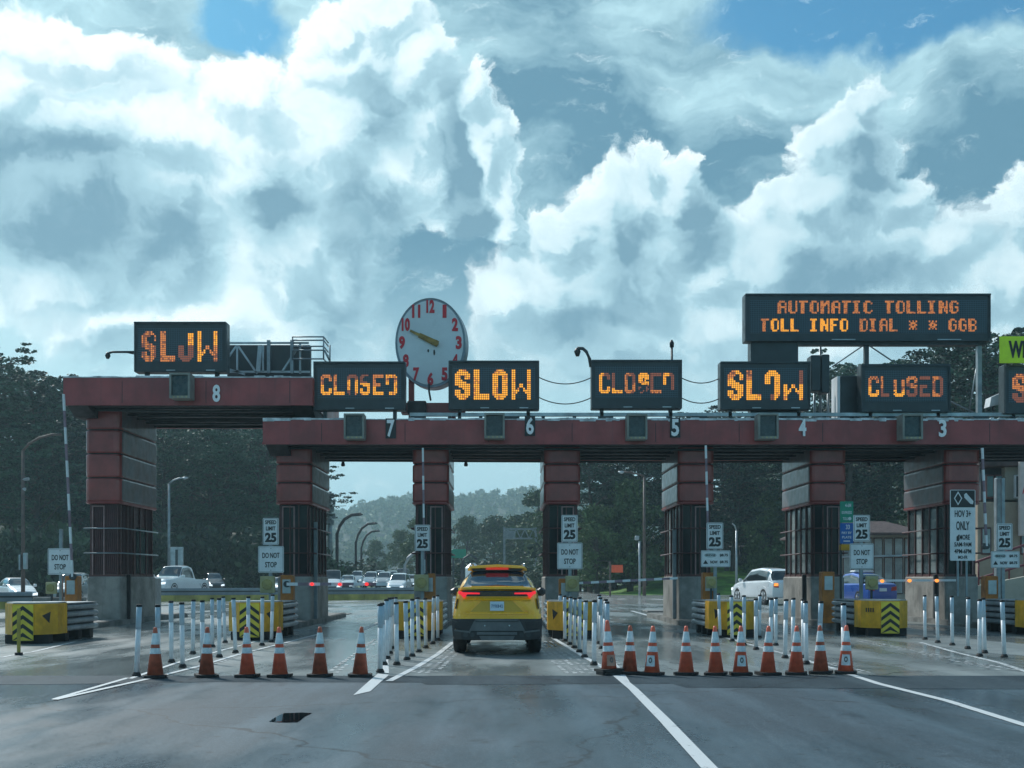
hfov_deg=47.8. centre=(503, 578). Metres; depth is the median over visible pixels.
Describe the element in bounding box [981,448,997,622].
barrier gate
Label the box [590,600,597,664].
delineator post
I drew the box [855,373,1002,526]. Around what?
cypress tree
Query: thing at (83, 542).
shrub
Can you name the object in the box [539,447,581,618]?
toll booth
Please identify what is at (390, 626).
delineator post
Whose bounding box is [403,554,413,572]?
street lamp
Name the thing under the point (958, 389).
cypress tree
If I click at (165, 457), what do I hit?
cypress tree
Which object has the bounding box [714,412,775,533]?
cypress tree
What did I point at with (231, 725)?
road
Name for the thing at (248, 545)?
shrub
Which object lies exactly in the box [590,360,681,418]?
led sign
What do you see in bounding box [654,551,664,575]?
shrub
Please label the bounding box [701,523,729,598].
lane sign
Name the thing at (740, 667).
traffic cone
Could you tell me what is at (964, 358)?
cypress tree
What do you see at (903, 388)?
led sign
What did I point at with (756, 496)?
cypress tree
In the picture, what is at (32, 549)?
shrub
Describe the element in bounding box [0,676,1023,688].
asphalt patch
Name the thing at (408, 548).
broadleaf tree
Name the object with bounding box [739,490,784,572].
broadleaf tree
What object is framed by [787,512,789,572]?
window
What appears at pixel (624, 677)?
lane marking
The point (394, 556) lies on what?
broadleaf tree
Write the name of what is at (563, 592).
door
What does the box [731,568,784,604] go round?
hatchback
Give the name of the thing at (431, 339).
clock
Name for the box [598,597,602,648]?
delineator post
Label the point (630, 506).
broadleaf tree
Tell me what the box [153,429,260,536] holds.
cypress tree
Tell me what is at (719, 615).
delineator post
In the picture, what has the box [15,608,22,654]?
marker post
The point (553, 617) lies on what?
crash cushion
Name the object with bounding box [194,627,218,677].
traffic cone
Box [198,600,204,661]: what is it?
delineator post
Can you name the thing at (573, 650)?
lane marking
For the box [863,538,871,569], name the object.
window
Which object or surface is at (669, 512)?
window
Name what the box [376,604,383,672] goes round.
delineator post
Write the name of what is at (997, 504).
grey post
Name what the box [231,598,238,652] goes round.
delineator post
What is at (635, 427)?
lane signal
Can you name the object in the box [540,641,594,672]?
rumble marking
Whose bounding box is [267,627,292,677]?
traffic cone
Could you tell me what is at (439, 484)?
toll booth
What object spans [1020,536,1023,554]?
window
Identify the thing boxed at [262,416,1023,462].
toll canopy
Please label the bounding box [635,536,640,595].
sensor post
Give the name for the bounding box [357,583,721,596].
ground
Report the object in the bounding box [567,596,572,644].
delineator post
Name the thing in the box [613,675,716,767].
lane marking
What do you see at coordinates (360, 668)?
traffic cone
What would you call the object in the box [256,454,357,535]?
cypress tree
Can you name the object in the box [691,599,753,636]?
crash cushion
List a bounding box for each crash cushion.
[5,601,97,643]
[229,600,297,639]
[398,600,447,638]
[543,600,591,638]
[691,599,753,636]
[832,599,906,635]
[985,599,1023,633]
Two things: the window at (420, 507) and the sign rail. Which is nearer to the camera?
the sign rail
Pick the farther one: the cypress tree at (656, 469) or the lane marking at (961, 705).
the cypress tree at (656, 469)
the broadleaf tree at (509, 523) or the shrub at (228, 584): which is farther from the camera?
the broadleaf tree at (509, 523)
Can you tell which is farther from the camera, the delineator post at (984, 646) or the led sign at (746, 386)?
the led sign at (746, 386)
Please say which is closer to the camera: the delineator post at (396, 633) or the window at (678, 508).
the delineator post at (396, 633)
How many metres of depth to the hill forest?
753.82 m
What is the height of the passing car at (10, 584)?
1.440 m
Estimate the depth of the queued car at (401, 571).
136.64 m
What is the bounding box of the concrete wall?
[33,597,86,601]
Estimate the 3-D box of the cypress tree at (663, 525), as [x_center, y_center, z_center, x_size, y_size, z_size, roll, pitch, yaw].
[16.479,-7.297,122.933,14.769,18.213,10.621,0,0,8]
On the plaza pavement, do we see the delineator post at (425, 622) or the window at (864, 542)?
the delineator post at (425, 622)
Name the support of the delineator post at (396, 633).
on the plaza pavement
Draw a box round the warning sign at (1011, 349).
[999,336,1023,366]
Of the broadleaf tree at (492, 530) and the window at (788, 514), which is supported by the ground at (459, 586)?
the broadleaf tree at (492, 530)
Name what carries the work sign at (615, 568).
on the highway
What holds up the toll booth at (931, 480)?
on the traffic island at (974, 624)
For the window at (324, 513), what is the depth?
37.62 m
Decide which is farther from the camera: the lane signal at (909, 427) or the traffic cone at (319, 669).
the lane signal at (909, 427)
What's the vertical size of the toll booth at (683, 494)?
5.230 m
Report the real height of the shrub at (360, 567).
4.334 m
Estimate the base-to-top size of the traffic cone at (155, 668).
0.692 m
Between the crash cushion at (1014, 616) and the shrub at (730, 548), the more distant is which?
the shrub at (730, 548)
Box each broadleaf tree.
[0,477,63,546]
[156,435,195,540]
[362,539,387,573]
[385,529,415,570]
[399,518,415,573]
[451,515,487,574]
[466,514,514,564]
[492,514,534,567]
[510,488,542,573]
[523,511,542,571]
[526,518,600,590]
[577,502,623,593]
[598,476,664,591]
[710,467,767,565]
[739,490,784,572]
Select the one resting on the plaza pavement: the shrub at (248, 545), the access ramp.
the access ramp
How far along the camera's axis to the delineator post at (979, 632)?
20.30 m
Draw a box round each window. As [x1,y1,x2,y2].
[136,528,147,573]
[283,507,292,572]
[296,506,306,572]
[311,508,312,572]
[317,510,318,572]
[321,512,321,572]
[324,513,324,572]
[419,506,429,572]
[433,507,441,572]
[550,506,560,572]
[564,507,572,572]
[666,513,666,572]
[669,512,669,572]
[678,508,678,572]
[683,506,694,572]
[697,507,705,572]
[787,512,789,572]
[792,511,794,572]
[797,510,799,572]
[802,509,804,572]
[807,508,809,572]
[815,506,825,572]
[828,507,837,572]
[843,550,851,574]
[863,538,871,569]
[874,538,882,576]
[884,538,892,582]
[894,538,902,593]
[904,538,907,593]
[910,512,913,572]
[916,511,920,572]
[923,510,928,572]
[931,509,935,572]
[938,508,943,572]
[949,506,959,572]
[962,561,971,572]
[981,527,990,554]
[985,475,993,498]
[1014,475,1017,498]
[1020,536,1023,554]
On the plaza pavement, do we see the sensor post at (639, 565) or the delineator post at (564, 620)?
the delineator post at (564, 620)
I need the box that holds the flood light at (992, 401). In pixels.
[984,394,1001,417]
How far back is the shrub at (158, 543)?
103.66 m
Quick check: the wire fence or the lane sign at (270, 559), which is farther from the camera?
the wire fence
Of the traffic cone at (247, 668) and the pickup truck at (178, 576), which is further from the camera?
the pickup truck at (178, 576)
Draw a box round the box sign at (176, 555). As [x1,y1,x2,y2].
[170,547,183,565]
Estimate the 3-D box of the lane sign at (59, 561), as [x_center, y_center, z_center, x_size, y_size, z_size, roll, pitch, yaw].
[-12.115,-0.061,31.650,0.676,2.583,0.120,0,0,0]
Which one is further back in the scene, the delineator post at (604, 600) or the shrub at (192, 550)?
the shrub at (192, 550)
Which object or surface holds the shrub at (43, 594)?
on the ground at (459, 586)
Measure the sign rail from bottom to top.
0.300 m
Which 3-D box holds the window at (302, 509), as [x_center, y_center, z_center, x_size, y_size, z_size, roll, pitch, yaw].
[-6.045,-1.160,34.610,0.310,2.000,0.030,0,0,0]
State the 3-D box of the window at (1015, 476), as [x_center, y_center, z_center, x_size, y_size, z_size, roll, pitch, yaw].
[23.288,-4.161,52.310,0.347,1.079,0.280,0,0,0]
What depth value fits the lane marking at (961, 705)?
12.88 m
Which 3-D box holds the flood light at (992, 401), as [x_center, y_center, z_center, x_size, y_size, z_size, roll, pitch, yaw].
[14.832,-5.124,34.900,0.488,1.026,0.400,0,0,0]
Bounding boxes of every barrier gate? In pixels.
[62,394,81,600]
[280,575,387,620]
[422,448,435,599]
[558,577,677,599]
[701,445,712,598]
[819,572,955,622]
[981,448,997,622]
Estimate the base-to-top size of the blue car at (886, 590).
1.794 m
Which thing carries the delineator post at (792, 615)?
on the plaza pavement
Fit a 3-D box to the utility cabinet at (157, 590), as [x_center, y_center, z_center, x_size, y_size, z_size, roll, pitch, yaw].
[-11.963,0.672,39.500,0.376,1.403,0.600,0,0,0]
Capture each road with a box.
[0,682,1023,767]
[720,595,782,599]
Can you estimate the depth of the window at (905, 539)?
70.21 m
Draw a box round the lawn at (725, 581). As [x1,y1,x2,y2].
[593,566,768,594]
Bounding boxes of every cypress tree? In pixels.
[0,342,74,525]
[0,353,83,536]
[0,372,87,535]
[0,391,81,533]
[5,407,89,537]
[12,379,89,529]
[75,437,192,526]
[153,429,207,538]
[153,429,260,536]
[153,429,272,534]
[153,429,275,537]
[200,429,278,533]
[241,429,344,524]
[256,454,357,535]
[567,417,661,520]
[577,463,648,592]
[577,463,661,589]
[580,463,664,586]
[627,464,724,552]
[651,405,744,529]
[710,463,784,570]
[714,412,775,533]
[714,463,778,555]
[748,411,877,520]
[800,375,903,520]
[810,348,935,521]
[811,397,901,523]
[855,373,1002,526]
[888,327,1023,514]
[890,348,1005,500]
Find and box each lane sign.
[48,529,70,600]
[258,518,283,599]
[414,525,429,599]
[557,515,581,599]
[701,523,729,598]
[850,515,873,598]
[948,490,974,623]
[991,478,1019,598]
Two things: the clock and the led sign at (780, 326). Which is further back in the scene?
the clock
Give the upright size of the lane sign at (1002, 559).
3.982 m
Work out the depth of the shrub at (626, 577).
119.44 m
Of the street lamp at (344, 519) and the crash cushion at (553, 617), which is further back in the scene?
the street lamp at (344, 519)
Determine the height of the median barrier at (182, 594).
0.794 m
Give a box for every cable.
[539,377,590,383]
[539,397,590,404]
[682,378,718,383]
[682,398,718,403]
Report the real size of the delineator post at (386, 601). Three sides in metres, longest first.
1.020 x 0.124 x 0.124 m
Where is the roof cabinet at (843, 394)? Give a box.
[831,376,859,417]
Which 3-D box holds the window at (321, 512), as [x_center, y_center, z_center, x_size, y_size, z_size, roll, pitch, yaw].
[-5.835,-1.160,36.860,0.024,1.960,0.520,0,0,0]
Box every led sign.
[134,322,229,376]
[313,361,405,418]
[448,360,538,418]
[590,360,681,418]
[718,361,810,417]
[742,293,990,417]
[857,364,950,417]
[999,364,1023,418]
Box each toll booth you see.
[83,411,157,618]
[276,449,330,618]
[411,447,454,618]
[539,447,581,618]
[660,447,713,618]
[780,447,847,618]
[902,447,981,618]
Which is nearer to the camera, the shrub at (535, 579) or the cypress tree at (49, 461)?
the cypress tree at (49, 461)
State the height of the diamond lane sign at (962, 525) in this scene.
3.632 m
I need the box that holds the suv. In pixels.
[450,563,544,651]
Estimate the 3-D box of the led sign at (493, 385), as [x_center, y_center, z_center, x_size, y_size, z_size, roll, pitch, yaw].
[-0.281,-5.502,34.085,2.664,1.781,0.470,0,0,0]
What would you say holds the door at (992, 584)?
in the barrier gate at (989, 587)
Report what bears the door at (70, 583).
in the barrier gate at (73, 586)
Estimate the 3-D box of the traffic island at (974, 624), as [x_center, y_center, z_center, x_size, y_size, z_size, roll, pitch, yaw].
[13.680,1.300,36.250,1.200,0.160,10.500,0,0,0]
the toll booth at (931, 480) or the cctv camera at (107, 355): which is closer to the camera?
the cctv camera at (107, 355)
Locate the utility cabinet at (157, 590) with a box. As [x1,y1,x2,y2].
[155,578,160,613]
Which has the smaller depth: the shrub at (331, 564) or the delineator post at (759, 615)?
the delineator post at (759, 615)
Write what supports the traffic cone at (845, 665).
on the plaza pavement
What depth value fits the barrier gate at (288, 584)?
31.70 m
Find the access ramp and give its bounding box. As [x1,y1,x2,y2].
[975,544,1023,598]
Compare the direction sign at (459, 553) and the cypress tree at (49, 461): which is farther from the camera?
the direction sign at (459, 553)
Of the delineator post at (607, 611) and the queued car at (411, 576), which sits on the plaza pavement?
the delineator post at (607, 611)
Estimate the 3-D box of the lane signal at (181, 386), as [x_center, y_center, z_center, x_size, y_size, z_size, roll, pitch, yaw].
[-9.197,-5.484,33.081,0.580,0.720,0.538,0,0,0]
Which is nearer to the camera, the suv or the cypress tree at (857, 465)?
the suv
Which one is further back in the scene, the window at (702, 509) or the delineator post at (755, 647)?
the window at (702, 509)
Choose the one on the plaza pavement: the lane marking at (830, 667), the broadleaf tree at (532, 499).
the lane marking at (830, 667)
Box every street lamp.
[19,433,61,591]
[167,477,187,565]
[335,513,362,568]
[355,522,377,565]
[360,530,379,587]
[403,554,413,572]
[460,554,476,585]
[618,471,645,595]
[732,523,737,583]
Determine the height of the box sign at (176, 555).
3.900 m
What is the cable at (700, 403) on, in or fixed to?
attached to the led sign at (635, 385)
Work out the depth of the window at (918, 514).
36.92 m
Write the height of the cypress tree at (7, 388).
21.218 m
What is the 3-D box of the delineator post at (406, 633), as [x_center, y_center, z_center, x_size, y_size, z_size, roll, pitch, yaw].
[-1.636,0.871,19.466,0.124,0.992,0.124,-2,2,-34]
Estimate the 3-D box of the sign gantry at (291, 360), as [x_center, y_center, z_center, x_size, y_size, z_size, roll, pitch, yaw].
[-7.473,-7.089,37.393,3.874,1.336,0.857,0,0,0]
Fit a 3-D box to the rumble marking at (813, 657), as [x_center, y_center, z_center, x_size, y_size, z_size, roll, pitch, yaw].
[5.341,1.370,22.324,0.195,0.001,10.947,0,0,1]
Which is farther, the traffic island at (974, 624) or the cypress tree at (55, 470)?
the cypress tree at (55, 470)
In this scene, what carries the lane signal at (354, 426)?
attached to the toll canopy at (528, 439)
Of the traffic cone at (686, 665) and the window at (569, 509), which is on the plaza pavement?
the traffic cone at (686, 665)
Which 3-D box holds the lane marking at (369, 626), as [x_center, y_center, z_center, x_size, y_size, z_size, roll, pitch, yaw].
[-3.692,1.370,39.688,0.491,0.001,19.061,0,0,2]
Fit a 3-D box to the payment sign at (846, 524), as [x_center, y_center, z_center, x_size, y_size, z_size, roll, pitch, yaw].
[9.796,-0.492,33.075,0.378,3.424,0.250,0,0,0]
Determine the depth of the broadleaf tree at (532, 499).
168.91 m
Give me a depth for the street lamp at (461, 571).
89.94 m
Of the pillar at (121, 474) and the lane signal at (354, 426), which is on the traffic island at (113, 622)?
the pillar at (121, 474)
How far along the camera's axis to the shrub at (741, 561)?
119.50 m
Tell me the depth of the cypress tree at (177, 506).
139.89 m
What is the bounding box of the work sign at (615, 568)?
[609,561,622,596]
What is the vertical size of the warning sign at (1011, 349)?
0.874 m
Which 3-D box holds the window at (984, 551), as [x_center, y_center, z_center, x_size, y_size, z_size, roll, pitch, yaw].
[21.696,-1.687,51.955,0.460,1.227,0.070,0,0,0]
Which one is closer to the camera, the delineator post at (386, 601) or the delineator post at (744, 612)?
the delineator post at (386, 601)
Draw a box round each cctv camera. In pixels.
[105,351,133,358]
[574,346,590,366]
[670,340,673,359]
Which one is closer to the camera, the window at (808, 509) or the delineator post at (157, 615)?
the delineator post at (157, 615)
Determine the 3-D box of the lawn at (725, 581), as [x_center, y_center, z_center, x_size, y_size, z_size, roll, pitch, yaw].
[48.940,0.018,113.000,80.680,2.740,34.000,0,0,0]
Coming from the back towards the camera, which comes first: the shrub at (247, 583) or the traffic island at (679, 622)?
the shrub at (247, 583)
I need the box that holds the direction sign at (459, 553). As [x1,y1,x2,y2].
[451,549,465,587]
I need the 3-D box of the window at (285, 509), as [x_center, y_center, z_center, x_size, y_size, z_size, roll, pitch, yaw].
[-6.440,-1.160,34.610,0.340,2.000,0.030,0,0,0]
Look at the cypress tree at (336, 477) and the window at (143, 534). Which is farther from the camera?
the cypress tree at (336, 477)
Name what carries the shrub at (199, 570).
on the ground at (459, 586)
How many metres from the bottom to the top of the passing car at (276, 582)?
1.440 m
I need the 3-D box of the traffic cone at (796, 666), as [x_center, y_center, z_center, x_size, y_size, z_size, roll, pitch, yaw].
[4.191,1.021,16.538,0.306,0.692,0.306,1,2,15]
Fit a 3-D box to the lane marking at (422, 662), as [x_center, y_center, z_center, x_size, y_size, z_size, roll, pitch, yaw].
[-1.265,1.367,20.191,0.184,0.001,9.491,0,0,3]
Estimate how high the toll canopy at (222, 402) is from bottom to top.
1.100 m
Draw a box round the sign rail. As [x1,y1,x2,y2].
[410,413,1023,418]
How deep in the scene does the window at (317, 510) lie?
36.40 m
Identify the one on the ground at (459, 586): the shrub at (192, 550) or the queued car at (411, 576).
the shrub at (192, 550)
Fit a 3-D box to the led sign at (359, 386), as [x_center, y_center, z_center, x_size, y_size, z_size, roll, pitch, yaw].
[-4.209,-5.475,33.935,2.690,1.728,0.470,0,0,0]
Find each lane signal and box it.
[169,373,194,400]
[344,413,365,440]
[484,413,504,439]
[625,414,646,440]
[754,413,778,440]
[897,414,922,440]
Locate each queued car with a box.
[327,570,343,587]
[341,575,357,587]
[351,571,364,582]
[361,571,377,587]
[374,572,391,587]
[386,573,410,586]
[397,569,409,573]
[408,574,414,586]
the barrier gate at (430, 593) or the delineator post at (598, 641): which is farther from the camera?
the barrier gate at (430, 593)
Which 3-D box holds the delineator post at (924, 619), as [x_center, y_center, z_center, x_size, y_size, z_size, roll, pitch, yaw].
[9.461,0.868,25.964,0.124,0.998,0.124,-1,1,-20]
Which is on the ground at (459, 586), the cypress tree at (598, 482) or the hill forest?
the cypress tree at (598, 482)
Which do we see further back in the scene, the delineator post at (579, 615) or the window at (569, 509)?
the window at (569, 509)
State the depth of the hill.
723.29 m
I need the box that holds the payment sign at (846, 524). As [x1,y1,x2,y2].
[839,501,852,598]
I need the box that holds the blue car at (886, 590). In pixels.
[843,570,896,598]
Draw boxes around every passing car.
[0,577,37,601]
[203,572,225,587]
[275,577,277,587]
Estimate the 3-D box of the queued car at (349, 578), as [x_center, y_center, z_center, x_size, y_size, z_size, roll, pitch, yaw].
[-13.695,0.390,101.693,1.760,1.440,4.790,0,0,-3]
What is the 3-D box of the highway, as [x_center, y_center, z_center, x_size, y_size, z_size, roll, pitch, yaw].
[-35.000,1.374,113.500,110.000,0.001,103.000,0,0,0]
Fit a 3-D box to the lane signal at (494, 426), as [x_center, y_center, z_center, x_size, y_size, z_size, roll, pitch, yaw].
[-0.256,-4.359,33.201,0.580,0.720,0.538,0,0,0]
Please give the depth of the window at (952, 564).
34.59 m
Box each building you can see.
[780,521,907,598]
[975,462,1023,584]
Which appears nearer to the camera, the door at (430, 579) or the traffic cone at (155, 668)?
the traffic cone at (155, 668)
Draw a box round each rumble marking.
[329,639,377,672]
[411,642,470,672]
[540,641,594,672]
[750,642,870,672]
[850,638,1014,669]
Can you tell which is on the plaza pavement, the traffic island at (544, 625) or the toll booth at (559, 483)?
the traffic island at (544, 625)
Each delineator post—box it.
[132,604,141,675]
[155,604,160,642]
[168,601,174,662]
[178,602,186,667]
[189,599,195,653]
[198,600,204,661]
[210,598,215,646]
[216,598,222,656]
[221,596,227,642]
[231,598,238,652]
[246,596,249,632]
[259,596,264,645]
[268,594,274,641]
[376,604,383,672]
[380,603,387,664]
[384,599,390,658]
[387,598,392,653]
[390,597,393,648]
[393,602,400,664]
[403,601,410,659]
[409,599,415,655]
[415,597,421,651]
[423,598,428,647]
[430,596,435,643]
[435,595,440,639]
[562,595,567,640]
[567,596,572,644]
[571,598,576,647]
[576,597,582,651]
[581,600,587,656]
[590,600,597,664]
[596,595,600,643]
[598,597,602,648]
[601,599,607,655]
[605,601,609,622]
[717,593,722,637]
[729,595,734,640]
[742,595,746,644]
[753,598,758,649]
[758,595,761,637]
[769,598,772,640]
[773,597,778,645]
[781,599,788,657]
[789,598,795,651]
[801,599,804,657]
[803,601,809,663]
[817,601,823,630]
[841,603,845,644]
[922,595,927,639]
[935,595,940,642]
[949,596,954,644]
[964,597,970,648]
[976,599,982,656]
[981,598,987,652]
[1000,600,1007,656]
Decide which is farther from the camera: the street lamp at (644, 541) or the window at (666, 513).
the street lamp at (644, 541)
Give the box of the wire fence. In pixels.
[720,545,764,559]
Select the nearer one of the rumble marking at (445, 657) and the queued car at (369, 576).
the rumble marking at (445, 657)
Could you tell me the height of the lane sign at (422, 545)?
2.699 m
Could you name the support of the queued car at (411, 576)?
on the highway
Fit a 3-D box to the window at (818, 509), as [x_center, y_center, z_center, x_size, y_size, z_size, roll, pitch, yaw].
[9.490,-1.160,34.610,0.340,2.000,0.030,0,0,0]
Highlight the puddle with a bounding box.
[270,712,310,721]
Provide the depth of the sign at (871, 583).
31.10 m
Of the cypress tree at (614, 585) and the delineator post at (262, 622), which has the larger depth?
the cypress tree at (614, 585)
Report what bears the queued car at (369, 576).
on the highway
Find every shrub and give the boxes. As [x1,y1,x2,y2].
[0,517,75,585]
[0,528,44,588]
[12,519,89,593]
[20,534,89,595]
[153,522,209,572]
[153,566,162,576]
[155,537,217,577]
[183,534,228,575]
[195,574,243,587]
[197,544,247,579]
[216,522,277,587]
[228,572,259,587]
[239,545,278,582]
[278,544,351,576]
[340,558,387,587]
[451,558,505,587]
[524,566,542,589]
[539,560,626,591]
[593,553,663,583]
[634,534,662,551]
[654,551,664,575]
[710,539,744,556]
[730,558,750,565]
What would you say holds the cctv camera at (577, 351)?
attached to the led sign at (635, 385)
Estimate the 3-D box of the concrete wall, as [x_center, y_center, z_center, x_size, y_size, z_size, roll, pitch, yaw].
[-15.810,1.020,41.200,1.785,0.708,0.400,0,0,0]
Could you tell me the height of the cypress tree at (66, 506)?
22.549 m
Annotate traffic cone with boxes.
[144,627,166,677]
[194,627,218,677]
[234,627,260,677]
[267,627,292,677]
[307,627,332,676]
[348,627,371,677]
[594,620,623,674]
[622,625,640,673]
[639,626,664,675]
[673,626,698,674]
[704,626,727,675]
[729,626,752,674]
[754,626,781,675]
[785,626,806,674]
[809,625,832,673]
[835,625,856,673]
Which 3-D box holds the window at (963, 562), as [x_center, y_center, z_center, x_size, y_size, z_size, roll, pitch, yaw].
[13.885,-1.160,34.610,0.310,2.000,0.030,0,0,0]
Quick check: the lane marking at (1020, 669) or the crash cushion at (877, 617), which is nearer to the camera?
the lane marking at (1020, 669)
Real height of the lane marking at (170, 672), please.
0.001 m
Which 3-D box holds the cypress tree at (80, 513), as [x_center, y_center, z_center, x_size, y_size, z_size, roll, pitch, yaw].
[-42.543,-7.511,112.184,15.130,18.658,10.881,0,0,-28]
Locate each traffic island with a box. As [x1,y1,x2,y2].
[94,613,187,627]
[294,613,345,628]
[443,616,452,628]
[541,613,546,628]
[647,613,695,628]
[761,613,835,628]
[907,616,986,628]
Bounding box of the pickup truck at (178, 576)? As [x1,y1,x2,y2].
[154,565,208,587]
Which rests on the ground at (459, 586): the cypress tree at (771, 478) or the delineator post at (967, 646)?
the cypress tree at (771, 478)
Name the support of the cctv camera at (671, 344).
attached to the led sign at (635, 385)
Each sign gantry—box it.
[227,336,330,376]
[503,527,537,568]
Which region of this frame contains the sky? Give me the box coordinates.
[0,0,1023,510]
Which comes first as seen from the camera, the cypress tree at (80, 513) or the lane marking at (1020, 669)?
the lane marking at (1020, 669)
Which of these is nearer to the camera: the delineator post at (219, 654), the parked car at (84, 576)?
the delineator post at (219, 654)
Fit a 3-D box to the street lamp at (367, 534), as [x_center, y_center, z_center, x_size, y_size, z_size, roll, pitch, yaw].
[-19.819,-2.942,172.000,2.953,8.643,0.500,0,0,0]
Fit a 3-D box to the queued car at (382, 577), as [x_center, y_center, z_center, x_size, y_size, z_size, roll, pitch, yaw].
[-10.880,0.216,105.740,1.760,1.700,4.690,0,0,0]
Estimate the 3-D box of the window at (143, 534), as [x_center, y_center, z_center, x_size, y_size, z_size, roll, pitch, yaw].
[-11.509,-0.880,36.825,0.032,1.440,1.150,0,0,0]
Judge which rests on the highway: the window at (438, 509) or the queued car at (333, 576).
the queued car at (333, 576)
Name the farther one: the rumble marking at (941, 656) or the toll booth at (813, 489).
the toll booth at (813, 489)
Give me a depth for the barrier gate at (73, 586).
31.39 m
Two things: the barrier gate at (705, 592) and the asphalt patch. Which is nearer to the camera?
the asphalt patch
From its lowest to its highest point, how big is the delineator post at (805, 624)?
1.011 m
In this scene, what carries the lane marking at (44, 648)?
on the plaza pavement
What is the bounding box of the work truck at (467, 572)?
[465,563,476,577]
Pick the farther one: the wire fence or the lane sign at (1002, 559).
the wire fence
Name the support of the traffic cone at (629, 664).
on the plaza pavement
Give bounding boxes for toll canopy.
[63,375,338,428]
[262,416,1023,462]
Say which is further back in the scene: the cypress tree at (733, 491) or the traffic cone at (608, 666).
the cypress tree at (733, 491)
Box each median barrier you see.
[0,592,31,608]
[161,588,277,601]
[328,587,413,599]
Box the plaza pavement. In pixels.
[0,604,1023,675]
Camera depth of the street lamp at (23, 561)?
61.92 m
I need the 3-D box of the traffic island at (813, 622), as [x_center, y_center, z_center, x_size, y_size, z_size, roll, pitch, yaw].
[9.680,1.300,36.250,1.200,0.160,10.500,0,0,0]
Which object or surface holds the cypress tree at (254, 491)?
on the ground at (459, 586)
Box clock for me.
[395,298,468,418]
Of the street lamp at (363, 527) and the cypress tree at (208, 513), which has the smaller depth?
the cypress tree at (208, 513)
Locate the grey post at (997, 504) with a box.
[994,478,1000,598]
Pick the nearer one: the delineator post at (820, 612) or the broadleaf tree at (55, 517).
the delineator post at (820, 612)
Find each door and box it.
[67,580,74,593]
[282,580,290,592]
[425,578,432,591]
[561,583,567,596]
[824,576,832,589]
[988,580,996,593]
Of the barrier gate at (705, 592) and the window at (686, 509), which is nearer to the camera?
the barrier gate at (705, 592)
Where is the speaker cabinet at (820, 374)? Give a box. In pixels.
[807,347,828,418]
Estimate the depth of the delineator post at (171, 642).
18.85 m
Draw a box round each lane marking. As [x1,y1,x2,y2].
[2,641,77,656]
[53,641,256,698]
[55,634,316,698]
[354,659,388,694]
[357,622,377,630]
[386,642,452,680]
[554,639,600,666]
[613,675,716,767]
[616,664,629,681]
[643,610,662,611]
[723,637,837,669]
[847,674,1023,725]
[919,642,1023,671]
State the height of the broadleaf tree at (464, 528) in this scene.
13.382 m
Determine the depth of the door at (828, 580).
31.73 m
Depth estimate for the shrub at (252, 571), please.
100.23 m
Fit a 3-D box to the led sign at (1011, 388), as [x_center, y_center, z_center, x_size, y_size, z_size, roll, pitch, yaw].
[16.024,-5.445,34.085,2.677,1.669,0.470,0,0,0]
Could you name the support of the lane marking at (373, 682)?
on the plaza pavement
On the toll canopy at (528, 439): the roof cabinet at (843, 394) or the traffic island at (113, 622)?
the roof cabinet at (843, 394)
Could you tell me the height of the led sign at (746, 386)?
1.756 m
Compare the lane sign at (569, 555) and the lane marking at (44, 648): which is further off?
the lane sign at (569, 555)
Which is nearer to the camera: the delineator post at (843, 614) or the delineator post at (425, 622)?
the delineator post at (843, 614)
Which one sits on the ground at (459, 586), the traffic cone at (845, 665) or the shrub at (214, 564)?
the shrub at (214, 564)
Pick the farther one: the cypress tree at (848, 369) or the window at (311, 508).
the cypress tree at (848, 369)
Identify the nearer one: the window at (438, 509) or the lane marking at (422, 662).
the lane marking at (422, 662)
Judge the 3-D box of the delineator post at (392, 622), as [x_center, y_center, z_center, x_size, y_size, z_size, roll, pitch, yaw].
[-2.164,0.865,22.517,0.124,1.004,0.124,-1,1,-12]
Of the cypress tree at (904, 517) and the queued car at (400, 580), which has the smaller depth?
the queued car at (400, 580)
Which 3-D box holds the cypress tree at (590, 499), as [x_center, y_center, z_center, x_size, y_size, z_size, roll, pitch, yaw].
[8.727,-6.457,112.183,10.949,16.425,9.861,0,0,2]
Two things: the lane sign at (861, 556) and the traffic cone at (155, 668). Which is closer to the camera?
the traffic cone at (155, 668)
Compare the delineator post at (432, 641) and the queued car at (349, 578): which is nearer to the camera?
the delineator post at (432, 641)
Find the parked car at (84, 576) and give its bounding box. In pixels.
[53,573,88,597]
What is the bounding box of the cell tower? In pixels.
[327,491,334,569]
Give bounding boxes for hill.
[0,483,904,578]
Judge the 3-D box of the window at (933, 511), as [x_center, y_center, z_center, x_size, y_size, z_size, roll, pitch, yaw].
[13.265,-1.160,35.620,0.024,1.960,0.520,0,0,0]
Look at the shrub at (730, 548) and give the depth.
123.68 m
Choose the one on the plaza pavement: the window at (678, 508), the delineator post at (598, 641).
the delineator post at (598, 641)
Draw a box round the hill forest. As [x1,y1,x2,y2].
[67,465,907,569]
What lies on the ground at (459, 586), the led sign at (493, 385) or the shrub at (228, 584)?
the shrub at (228, 584)
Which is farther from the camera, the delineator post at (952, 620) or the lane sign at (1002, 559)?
the lane sign at (1002, 559)
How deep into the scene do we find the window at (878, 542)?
70.21 m
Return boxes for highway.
[13,590,782,603]

